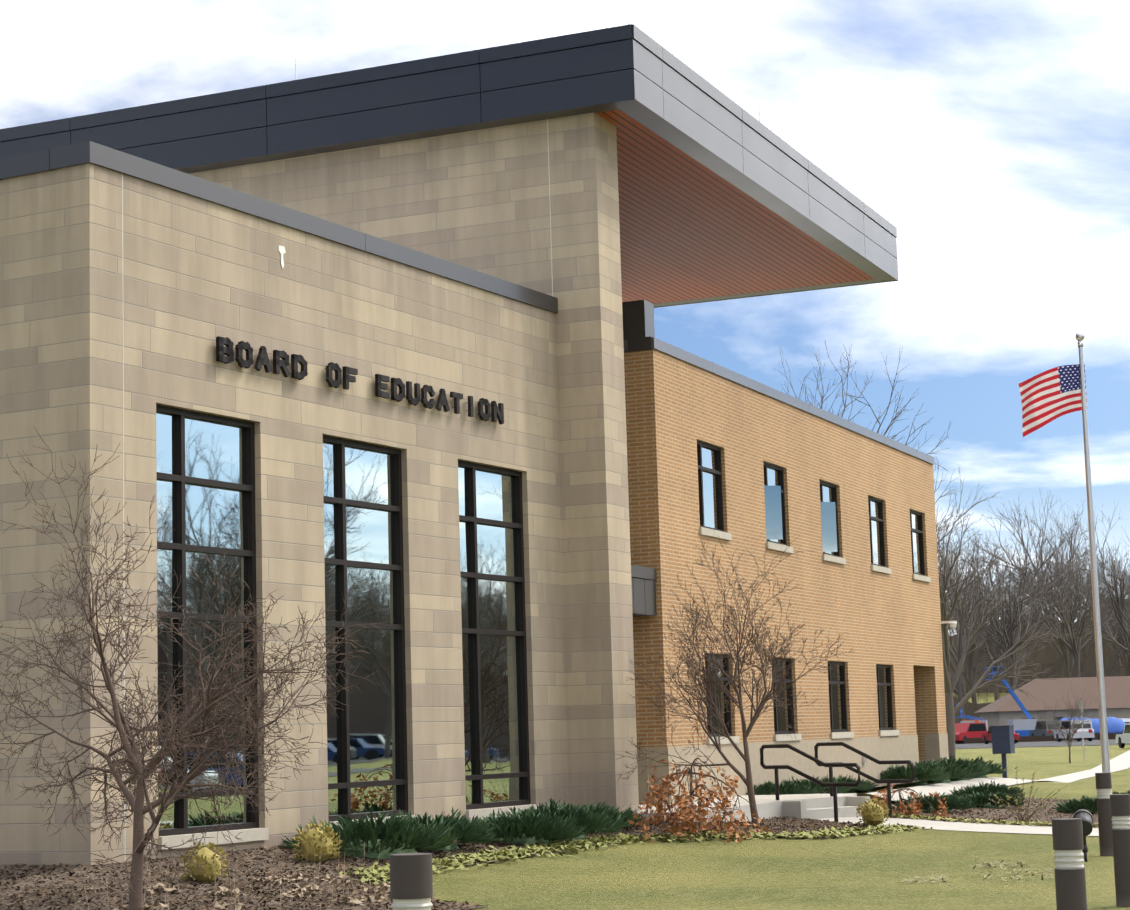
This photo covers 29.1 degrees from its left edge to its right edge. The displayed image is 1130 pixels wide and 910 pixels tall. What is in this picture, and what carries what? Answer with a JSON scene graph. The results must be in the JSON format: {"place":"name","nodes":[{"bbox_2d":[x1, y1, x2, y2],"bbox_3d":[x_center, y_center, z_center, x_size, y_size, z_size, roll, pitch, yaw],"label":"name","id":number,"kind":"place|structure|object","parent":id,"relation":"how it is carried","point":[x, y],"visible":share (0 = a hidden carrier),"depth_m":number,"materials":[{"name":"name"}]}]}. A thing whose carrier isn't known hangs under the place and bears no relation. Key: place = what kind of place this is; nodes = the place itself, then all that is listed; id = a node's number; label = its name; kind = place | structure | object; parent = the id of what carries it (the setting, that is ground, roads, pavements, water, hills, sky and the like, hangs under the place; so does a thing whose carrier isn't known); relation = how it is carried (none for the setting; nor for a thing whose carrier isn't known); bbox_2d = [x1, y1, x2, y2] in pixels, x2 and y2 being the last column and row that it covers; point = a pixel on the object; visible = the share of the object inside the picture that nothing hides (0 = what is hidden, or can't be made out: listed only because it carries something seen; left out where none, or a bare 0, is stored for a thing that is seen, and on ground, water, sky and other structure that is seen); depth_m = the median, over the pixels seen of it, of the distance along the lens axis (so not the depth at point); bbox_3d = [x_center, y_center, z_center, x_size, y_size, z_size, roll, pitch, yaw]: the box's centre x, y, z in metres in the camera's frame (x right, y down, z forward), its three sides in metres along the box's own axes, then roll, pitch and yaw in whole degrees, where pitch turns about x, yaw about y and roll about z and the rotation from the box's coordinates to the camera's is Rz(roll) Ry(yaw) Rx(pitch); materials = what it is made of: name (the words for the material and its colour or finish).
{"place":"outdoors","nodes":[
{"label":"outdoors","id":0,"kind":"place"},
{"bbox_2d":[0,0,1129,635],"label":"sky","id":1,"kind":"structure","parent":0,"point":[993,136],"materials":[{"name":"blue"}]},
{"bbox_2d":[432,693,1129,909],"bbox_3d":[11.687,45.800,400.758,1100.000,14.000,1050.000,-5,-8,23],"label":"lawn","id":2,"kind":"structure","parent":0,"point":[863,872],"depth_m":25.74,"materials":[{"name":"green plant"}]},
{"bbox_2d":[0,163,569,864],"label":"stone block walls","id":3,"kind":"structure","parent":2,"relation":"on","point":[84,375],"depth_m":26.48,"materials":[{"name":"stone"}]},
{"bbox_2d":[122,173,124,861],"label":"block sealant joints","id":4,"kind":"object","parent":3,"relation":"in","point":[123,456],"visible":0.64,"depth_m":24.41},
{"bbox_2d":[0,141,557,312],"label":"parapet coping","id":5,"kind":"object","parent":3,"relation":"on","point":[94,153],"visible":0.7,"depth_m":26.96,"materials":[{"name":"metal"}]},
{"bbox_2d":[278,246,285,267],"bbox_3d":[-3.563,-2.491,27.428,0.001,0.300,0.160,-6,-8,28],"label":"white block stain","id":6,"kind":"object","parent":3,"relation":"attached to","point":[281,249],"visible":1,"depth_m":27.43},
{"bbox_2d":[156,404,530,835],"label":"window frames","id":7,"kind":"structure","parent":3,"relation":"in","point":[181,546],"depth_m":28.31,"materials":[{"name":"metal"}]},
{"bbox_2d":[156,412,523,829],"bbox_3d":[-2.701,2.274,28.530,0.015,4.920,8.660,-6,-8,28],"label":"window glass","id":8,"kind":"object","parent":7,"relation":"in","point":[216,517],"visible":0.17,"depth_m":28.48,"materials":[{"name":"glass"}]},
{"bbox_2d":[159,804,538,849],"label":"window sills","id":9,"kind":"structure","parent":3,"relation":"in","point":[252,834],"depth_m":25.57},
{"bbox_2d":[216,336,503,423],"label":"sign board letters","id":10,"kind":"object","parent":3,"relation":"attached to","point":[494,412],"visible":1,"depth_m":28.34,"materials":[{"name":"brown metal"}]},
{"bbox_2d":[390,853,432,909],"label":"bollard light","id":11,"kind":"object","parent":2,"relation":"on","point":[411,881],"visible":1,"depth_m":10.16,"materials":[{"name":"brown metal"}]},
{"bbox_2d":[188,112,638,812],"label":"stone wall","id":12,"kind":"structure","parent":2,"relation":"on","point":[482,200],"depth_m":33.92,"materials":[{"name":"stone"}]},
{"bbox_2d":[0,24,897,307],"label":"canopy fascia panels","id":13,"kind":"object","parent":12,"relation":"on","point":[630,62],"visible":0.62,"depth_m":35.59,"materials":[{"name":"metal"}]},
{"bbox_2d":[177,100,894,306],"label":"roof soffit trim","id":14,"kind":"structure","parent":13,"relation":"attached to","point":[665,131],"depth_m":36.46,"materials":[{"name":"metal"}]},
{"bbox_2d":[596,109,872,303],"bbox_3d":[-10.697,-3.372,46.685,31.580,0.001,14.760,-5,-8,23],"label":"soffit","id":15,"kind":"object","parent":13,"relation":"attached to","point":[691,228],"visible":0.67,"depth_m":42.79,"materials":[{"name":"wood"}]},
{"bbox_2d":[547,119,552,295],"bbox_3d":[-0.115,0.099,33.526,0.012,10.850,0.003,-5,-8,23],"label":"wall joint","id":16,"kind":"object","parent":12,"relation":"in","point":[550,208],"visible":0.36,"depth_m":34.02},
{"bbox_2d":[0,817,918,909],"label":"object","id":17,"kind":"structure","parent":2,"relation":"on","point":[83,871],"depth_m":22.76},
{"bbox_2d":[0,427,394,909],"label":"ornamental tree","id":18,"kind":"object","parent":17,"relation":"on","point":[133,759],"visible":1,"depth_m":20.98,"materials":[{"name":"brown plant"}]},
{"bbox_2d":[180,842,228,881],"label":"yellow shrub","id":19,"kind":"object","parent":17,"relation":"on","point":[210,859],"visible":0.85,"depth_m":22.79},
{"bbox_2d":[84,832,400,909],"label":"ground cover plants","id":20,"kind":"object","parent":17,"relation":"on","point":[304,888],"visible":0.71,"depth_m":21.90,"materials":[{"name":"plant"}]},
{"bbox_2d":[291,821,342,861],"bbox_3d":[-2.885,4.506,25.303,0.587,0.493,0.580,-8,-9,38],"label":"yellow shrub","id":21,"kind":"object","parent":17,"relation":"on","point":[312,839],"visible":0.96,"depth_m":25.17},
{"bbox_2d":[279,810,460,858],"bbox_3d":[-2.401,4.713,26.505,2.331,0.799,2.370,3,-9,-31],"label":"juniper shrub","id":22,"kind":"object","parent":17,"relation":"on","point":[411,833],"visible":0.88,"depth_m":26.06,"materials":[{"name":"plant"}]},
{"bbox_2d":[366,807,503,850],"bbox_3d":[-1.752,4.833,27.664,1.951,0.708,1.932,-1,-7,-5],"label":"juniper shrub","id":23,"kind":"object","parent":17,"relation":"on","point":[472,831],"visible":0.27,"depth_m":27.42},
{"bbox_2d":[0,816,912,909],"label":"bed mulch chips","id":24,"kind":"structure","parent":17,"relation":"on","point":[435,902],"depth_m":22.91,"materials":[{"name":"wood"}]},
{"bbox_2d":[466,808,586,844],"bbox_3d":[-0.584,5.034,29.060,1.808,0.662,1.826,-2,-7,1],"label":"juniper shrub","id":25,"kind":"object","parent":17,"relation":"on","point":[516,830],"visible":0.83,"depth_m":28.69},
{"bbox_2d":[488,797,630,840],"bbox_3d":[-0.196,5.104,30.025,2.120,0.796,2.113,-3,-7,13],"label":"juniper shrub","id":26,"kind":"object","parent":17,"relation":"on","point":[602,822],"visible":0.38,"depth_m":29.70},
{"bbox_2d":[557,801,643,831],"bbox_3d":[0.287,5.285,31.437,1.699,0.616,1.683,-1,-7,-2],"label":"juniper shrub","id":27,"kind":"object","parent":17,"relation":"on","point":[629,812],"visible":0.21,"depth_m":31.26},
{"bbox_2d":[339,822,931,884],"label":"ground cover plants","id":28,"kind":"object","parent":17,"relation":"on","point":[462,859],"visible":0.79,"depth_m":28.87,"materials":[{"name":"plant"}]},
{"bbox_2d":[626,757,774,842],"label":"dead weeping leaves","id":29,"kind":"object","parent":17,"relation":"on","point":[682,803],"visible":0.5,"depth_m":30.92,"materials":[{"name":"plant"}]},
{"bbox_2d":[617,538,852,828],"bbox_3d":[2.489,3.438,33.161,3.493,4.682,3.137,-8,-10,40],"label":"bare tree","id":30,"kind":"object","parent":17,"relation":"on","point":[745,756],"visible":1,"depth_m":32.97,"materials":[{"name":"brown plant"}]},
{"bbox_2d":[856,797,889,824],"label":"yellow shrub","id":31,"kind":"object","parent":17,"relation":"on","point":[872,812],"visible":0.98,"depth_m":34.90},
{"bbox_2d":[633,793,869,823],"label":"entrance steps","id":32,"kind":"structure","parent":2,"relation":"on","point":[811,806],"depth_m":36.39,"materials":[{"name":"concrete"}]},
{"bbox_2d":[814,742,914,816],"bbox_3d":[5.128,5.554,37.293,2.063,1.283,0.068,-9,-10,43],"label":"handrail","id":33,"kind":"object","parent":32,"relation":"on","point":[877,761],"visible":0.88,"depth_m":37.17,"materials":[{"name":"brown metal"}]},
{"bbox_2d":[624,349,946,762],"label":"brick wing walls","id":34,"kind":"structure","parent":2,"relation":"on","point":[676,409],"depth_m":43.16,"materials":[{"name":"brick"}]},
{"bbox_2d":[623,336,651,352],"bbox_3d":[1.042,-1.851,37.861,1.180,0.230,0.530,-5,-8,23],"label":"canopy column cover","id":35,"kind":"object","parent":34,"relation":"on","point":[639,344],"visible":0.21,"depth_m":37.48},
{"bbox_2d":[631,564,656,616],"bbox_3d":[0.025,2.240,35.897,2.020,0.800,3.056,-5,-8,23],"label":"entrance canopy","id":36,"kind":"object","parent":34,"relation":"attached to","point":[643,591],"visible":0.21,"depth_m":36.38,"materials":[{"name":"grey metal"}]},
{"bbox_2d":[623,337,934,464],"bbox_3d":[-6.700,0.138,51.585,26.535,0.190,19.820,-5,-8,23],"label":"parapet coping","id":37,"kind":"object","parent":34,"relation":"on","point":[699,362],"visible":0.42,"depth_m":43.59,"materials":[{"name":"grey"}]},
{"bbox_2d":[622,300,654,338],"bbox_3d":[1.066,-2.286,37.889,0.870,0.680,0.450,-5,-8,23],"label":"canopy column cover","id":38,"kind":"object","parent":37,"relation":"on","point":[638,318],"visible":0.36,"depth_m":37.61,"materials":[{"name":"brown metal"}]},
{"bbox_2d":[697,440,924,736],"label":"window frames","id":39,"kind":"structure","parent":34,"relation":"in","point":[700,444],"depth_m":43.84,"materials":[{"name":"metal"}]},
{"bbox_2d":[699,527,930,744],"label":"window sills","id":40,"kind":"structure","parent":34,"relation":"in","point":[771,546],"depth_m":43.28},
{"bbox_2d":[941,621,956,628],"bbox_3d":[9.588,4.288,54.879,0.590,0.300,0.180,-5,-8,23],"label":"security camera","id":41,"kind":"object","parent":34,"relation":"attached to","point":[953,624],"depth_m":54.76,"materials":[{"name":"white paint"}]},
{"bbox_2d":[637,733,948,803],"bbox_3d":[-6.478,7.847,50.600,26.520,1.800,19.790,-5,-8,23],"label":"stone wall base","id":42,"kind":"object","parent":2,"relation":"on","point":[898,747],"visible":0.15,"depth_m":42.25,"materials":[{"name":"stone"}]},
{"bbox_2d":[775,349,869,425],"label":"tree","id":43,"kind":"object","parent":2,"relation":"on","point":[813,380],"depth_m":112.92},
{"bbox_2d":[781,341,949,470],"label":"tree","id":44,"kind":"object","parent":2,"relation":"on","point":[895,417],"visible":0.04,"depth_m":96.78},
{"bbox_2d":[823,769,1013,793],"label":"bed mulch","id":45,"kind":"structure","parent":2,"relation":"on","point":[881,784],"depth_m":46.78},
{"bbox_2d":[746,780,822,794],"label":"juniper shrub","id":46,"kind":"object","parent":45,"relation":"on","point":[767,788],"visible":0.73,"depth_m":39.97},
{"bbox_2d":[779,776,853,793],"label":"juniper shrub","id":47,"kind":"object","parent":45,"relation":"on","point":[840,790],"visible":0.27,"depth_m":41.68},
{"bbox_2d":[821,774,877,793],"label":"juniper shrub","id":48,"kind":"object","parent":45,"relation":"on","point":[864,785],"visible":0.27,"depth_m":43.50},
{"bbox_2d":[880,763,952,785],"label":"juniper shrub","id":49,"kind":"object","parent":45,"relation":"on","point":[926,772],"visible":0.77,"depth_m":48.43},
{"bbox_2d":[903,760,978,782],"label":"juniper shrub","id":50,"kind":"object","parent":45,"relation":"on","point":[957,772],"visible":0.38,"depth_m":50.12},
{"bbox_2d":[919,754,990,780],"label":"juniper shrub","id":51,"kind":"object","parent":45,"relation":"on","point":[976,768],"visible":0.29,"depth_m":51.84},
{"bbox_2d":[956,755,1006,777],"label":"juniper shrub","id":52,"kind":"object","parent":45,"relation":"on","point":[995,768],"visible":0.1,"depth_m":53.56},
{"bbox_2d":[902,440,982,615],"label":"tree","id":53,"kind":"object","parent":2,"relation":"on","point":[939,528],"depth_m":129.49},
{"bbox_2d":[939,558,991,697],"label":"tree","id":54,"kind":"object","parent":2,"relation":"on","point":[963,681],"visible":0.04,"depth_m":359.84,"materials":[{"name":"brown plant"}]},
{"bbox_2d":[937,536,1012,722],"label":"tree","id":55,"kind":"object","parent":2,"relation":"on","point":[958,690],"visible":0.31,"depth_m":259.36,"materials":[{"name":"brown plant"}]},
{"bbox_2d":[901,860,1054,882],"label":"lawn thatch tufts","id":56,"kind":"object","parent":2,"relation":"on","point":[973,866],"visible":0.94,"depth_m":24.92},
{"bbox_2d":[937,514,1044,703],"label":"tree","id":57,"kind":"object","parent":2,"relation":"on","point":[973,670],"visible":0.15,"depth_m":319.31,"materials":[{"name":"brown plant"}]},
{"bbox_2d":[884,798,1097,827],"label":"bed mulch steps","id":58,"kind":"structure","parent":2,"relation":"on","point":[1000,811],"depth_m":39.11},
{"bbox_2d":[872,785,952,818],"bbox_3d":[5.963,6.528,37.854,1.687,1.645,1.316,-5,-8,23],"label":"shrub","id":59,"kind":"object","parent":58,"relation":"on","point":[911,805],"visible":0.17,"depth_m":37.63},
{"bbox_2d":[877,787,942,815],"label":"shrub","id":60,"kind":"object","parent":59,"relation":"attached to","point":[899,791],"visible":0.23,"depth_m":37.74,"materials":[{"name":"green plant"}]},
{"bbox_2d":[892,791,977,812],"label":"juniper shrub","id":61,"kind":"object","parent":58,"relation":"on","point":[954,802],"visible":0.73,"depth_m":39.23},
{"bbox_2d":[948,780,1024,798],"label":"juniper shrub","id":62,"kind":"object","parent":58,"relation":"on","point":[989,788],"visible":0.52,"depth_m":43.65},
{"bbox_2d":[884,796,1097,826],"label":"mulch chips","id":63,"kind":"object","parent":58,"relation":"on","point":[1035,800],"depth_m":39.07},
{"bbox_2d":[884,812,1097,826],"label":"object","id":64,"kind":"object","parent":58,"relation":"on","point":[955,819],"visible":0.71,"depth_m":36.37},
{"bbox_2d":[956,790,1026,807],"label":"juniper shrub","id":65,"kind":"object","parent":58,"relation":"on","point":[981,798],"visible":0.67,"depth_m":41.20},
{"bbox_2d":[988,767,1066,820],"bbox_3d":[7.786,5.745,36.878,1.474,0.942,1.243,-5,-8,23],"label":"forsythia shrub","id":66,"kind":"object","parent":58,"relation":"on","point":[1021,818],"depth_m":36.86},
{"bbox_2d":[1051,795,1097,813],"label":"juniper shrub","id":67,"kind":"object","parent":58,"relation":"on","point":[1086,803],"visible":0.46,"depth_m":39.53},
{"bbox_2d":[1075,332,1111,792],"bbox_3d":[9.662,2.102,39.750,0.320,8.835,0.320,-5,-8,23],"label":"flagpole","id":68,"kind":"object","parent":58,"relation":"on","point":[1079,336],"visible":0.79,"depth_m":39.67,"materials":[{"name":"silver metal"}]},
{"bbox_2d":[1019,364,1086,436],"bbox_3d":[8.973,-1.004,40.165,1.290,1.320,0.314,-1,-7,-7],"label":"american flag","id":69,"kind":"object","parent":68,"relation":"attached to","point":[1049,395],"visible":0.98,"depth_m":40.15,"materials":[{"name":"fabric"}]},
{"bbox_2d":[941,549,1060,700],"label":"tree","id":70,"kind":"object","parent":2,"relation":"on","point":[996,696],"visible":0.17,"depth_m":296.97,"materials":[{"name":"brown plant"}]},
{"bbox_2d":[990,725,1014,777],"bbox_3d":[12.733,8.685,63.159,0.560,1.660,0.640,-5,-8,23],"label":"drop box on post","id":71,"kind":"object","parent":2,"relation":"on","point":[1003,740],"visible":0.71,"depth_m":62.97,"materials":[{"name":"metal"}]},
{"bbox_2d":[936,467,1093,760],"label":"tree","id":72,"kind":"object","parent":2,"relation":"on","point":[949,684],"visible":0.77,"depth_m":80.72,"materials":[{"name":"brown plant"}]},
{"bbox_2d":[949,507,1097,690],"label":"tree","id":73,"kind":"object","parent":2,"relation":"on","point":[1002,643],"visible":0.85,"depth_m":261.14,"materials":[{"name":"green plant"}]},
{"bbox_2d":[957,490,1118,677],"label":"tree line","id":74,"kind":"object","parent":2,"relation":"on","point":[1060,652],"visible":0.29,"depth_m":372.83,"materials":[{"name":"brown plant"}]},
{"bbox_2d":[974,676,1129,726],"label":"roof","id":75,"kind":"structure","parent":2,"relation":"on","point":[1002,710],"depth_m":199.70,"materials":[{"name":"brown"}]},
{"bbox_2d":[992,498,1128,677],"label":"tree line","id":76,"kind":"object","parent":2,"relation":"on","point":[1064,648],"visible":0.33,"depth_m":331.88,"materials":[{"name":"brown plant"}]},
{"bbox_2d":[992,507,1129,677],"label":"tree","id":77,"kind":"object","parent":2,"relation":"on","point":[1073,648],"visible":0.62,"depth_m":303.68,"materials":[{"name":"brown plant"}]},
{"bbox_2d":[1035,682,1094,762],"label":"lawn sapling","id":78,"kind":"object","parent":2,"relation":"on","point":[1071,735],"visible":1,"depth_m":90.62,"materials":[{"name":"brown plant"}]},
{"bbox_2d":[1052,818,1086,909],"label":"bollard light","id":79,"kind":"object","parent":2,"relation":"on","point":[1069,870],"visible":1,"depth_m":14.48,"materials":[{"name":"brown metal"}]},
{"bbox_2d":[1080,700,1084,760],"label":"sign post","id":80,"kind":"object","parent":2,"relation":"on","point":[1081,704],"visible":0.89,"depth_m":93.98,"materials":[{"name":"silver metal"}]},
{"bbox_2d":[1073,809,1092,861],"bbox_3d":[6.489,4.766,27.203,0.250,0.660,0.427,-3,-7,11],"label":"floodlight","id":81,"kind":"object","parent":2,"relation":"on","point":[1087,819],"visible":0.65,"depth_m":27.13,"materials":[{"name":"grey metal"}]},
{"bbox_2d":[1040,750,1129,782],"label":"walk to car park pavement","id":82,"kind":"structure","parent":2,"relation":"on","point":[1120,762],"depth_m":75.01,"materials":[{"name":"concrete"}]},
{"bbox_2d":[1056,501,1129,652],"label":"tree","id":83,"kind":"object","parent":2,"relation":"on","point":[1121,614],"visible":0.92,"depth_m":276.46,"materials":[{"name":"brown plant"}]},
{"bbox_2d":[1056,545,1129,675],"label":"tree","id":84,"kind":"object","parent":2,"relation":"on","point":[1122,653],"visible":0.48,"depth_m":316.25,"materials":[{"name":"brown plant"}]},
{"bbox_2d":[1059,526,1129,674],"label":"tree","id":85,"kind":"object","parent":2,"relation":"on","point":[1122,663],"visible":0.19,"depth_m":357.98,"materials":[{"name":"brown plant"}]},
{"bbox_2d":[1095,773,1112,855],"bbox_3d":[6.993,4.673,28.155,0.200,1.110,0.200,-5,-8,23],"label":"bollard light","id":86,"kind":"object","parent":2,"relation":"on","point":[1104,793],"visible":0.94,"depth_m":28.08,"materials":[{"name":"brown metal"}]},
{"bbox_2d":[1110,794,1129,906],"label":"bollard light","id":87,"kind":"object","parent":2,"relation":"on","point":[1120,808],"visible":1,"depth_m":20.84,"materials":[{"name":"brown metal"}]},
{"bbox_2d":[697,446,921,732],"bbox_3d":[5.628,3.224,46.367,0.014,5.320,16.590,-5,-8,23],"label":"window glass","id":88,"kind":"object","parent":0,"point":[711,497],"visible":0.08,"depth_m":43.64,"materials":[{"name":"glass"}]},
{"bbox_2d":[857,777,1054,800],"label":"walkway","id":89,"kind":"structure","parent":0,"point":[941,788],"depth_m":48.49,"materials":[{"name":"concrete"}]},
{"bbox_2d":[817,817,1098,835],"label":"lower pavement","id":90,"kind":"structure","parent":0,"point":[975,827],"depth_m":35.24,"materials":[{"name":"concrete"}]},
{"bbox_2d":[760,744,860,820],"bbox_3d":[4.076,5.443,36.188,2.063,1.283,0.068,-9,-10,43],"label":"handrail","id":91,"kind":"object","parent":90,"relation":"on","point":[816,760],"visible":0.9,"depth_m":36.17,"materials":[{"name":"brown metal"}]},
{"bbox_2d":[944,561,1129,692],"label":"woods","id":92,"kind":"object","parent":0,"point":[1048,655],"depth_m":383.66,"materials":[{"name":"plant"}]},
{"bbox_2d":[944,639,1129,732],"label":"bushes","id":93,"kind":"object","parent":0,"point":[970,709],"depth_m":310.32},
{"bbox_2d":[955,739,1129,748],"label":"road","id":94,"kind":"structure","parent":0,"point":[1041,743],"depth_m":163.08,"materials":[{"name":"asphalt"}]},
{"bbox_2d":[954,704,987,731],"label":"boom lift","id":95,"kind":"object","parent":94,"relation":"on","point":[974,718],"visible":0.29,"depth_m":188.41,"materials":[{"name":"blue"}]},
{"bbox_2d":[955,722,986,743],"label":"red suv","id":96,"kind":"object","parent":94,"relation":"on","point":[963,731],"visible":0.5,"depth_m":183.73,"materials":[{"name":"red paint"}]},
{"bbox_2d":[982,725,1018,743],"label":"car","id":97,"kind":"object","parent":94,"relation":"on","point":[987,737],"visible":0.38,"depth_m":174.91,"materials":[{"name":"red paint"}]},
{"bbox_2d":[984,666,1036,735],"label":"blue boom lift","id":98,"kind":"object","parent":94,"relation":"on","point":[1022,727],"visible":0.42,"depth_m":190.01,"materials":[{"name":"blue"}]},
{"bbox_2d":[955,733,1121,743],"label":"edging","id":99,"kind":"object","parent":94,"relation":"on","point":[1024,739],"visible":0.33,"depth_m":182.82,"materials":[{"name":"brown"}]},
{"bbox_2d":[1029,720,1060,735],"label":"grey suv","id":100,"kind":"object","parent":94,"relation":"on","point":[1040,729],"visible":0.4,"depth_m":184.81,"materials":[{"name":"grey paint"}]},
{"bbox_2d":[1054,719,1094,741],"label":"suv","id":101,"kind":"object","parent":94,"relation":"on","point":[1088,731],"visible":0.69,"depth_m":172.73,"materials":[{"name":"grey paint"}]},
{"bbox_2d":[1116,723,1129,747],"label":"white car","id":102,"kind":"object","parent":94,"relation":"on","point":[1122,739],"visible":1,"depth_m":129.81,"materials":[{"name":"white paint"}]},
{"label":"trailer deck","id":103,"kind":"structure","parent":0,"visible":0},
{"bbox_2d":[1060,717,1124,733],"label":"tarped trailer load","id":104,"kind":"object","parent":103,"relation":"on","point":[1115,725],"visible":0.19,"depth_m":186.28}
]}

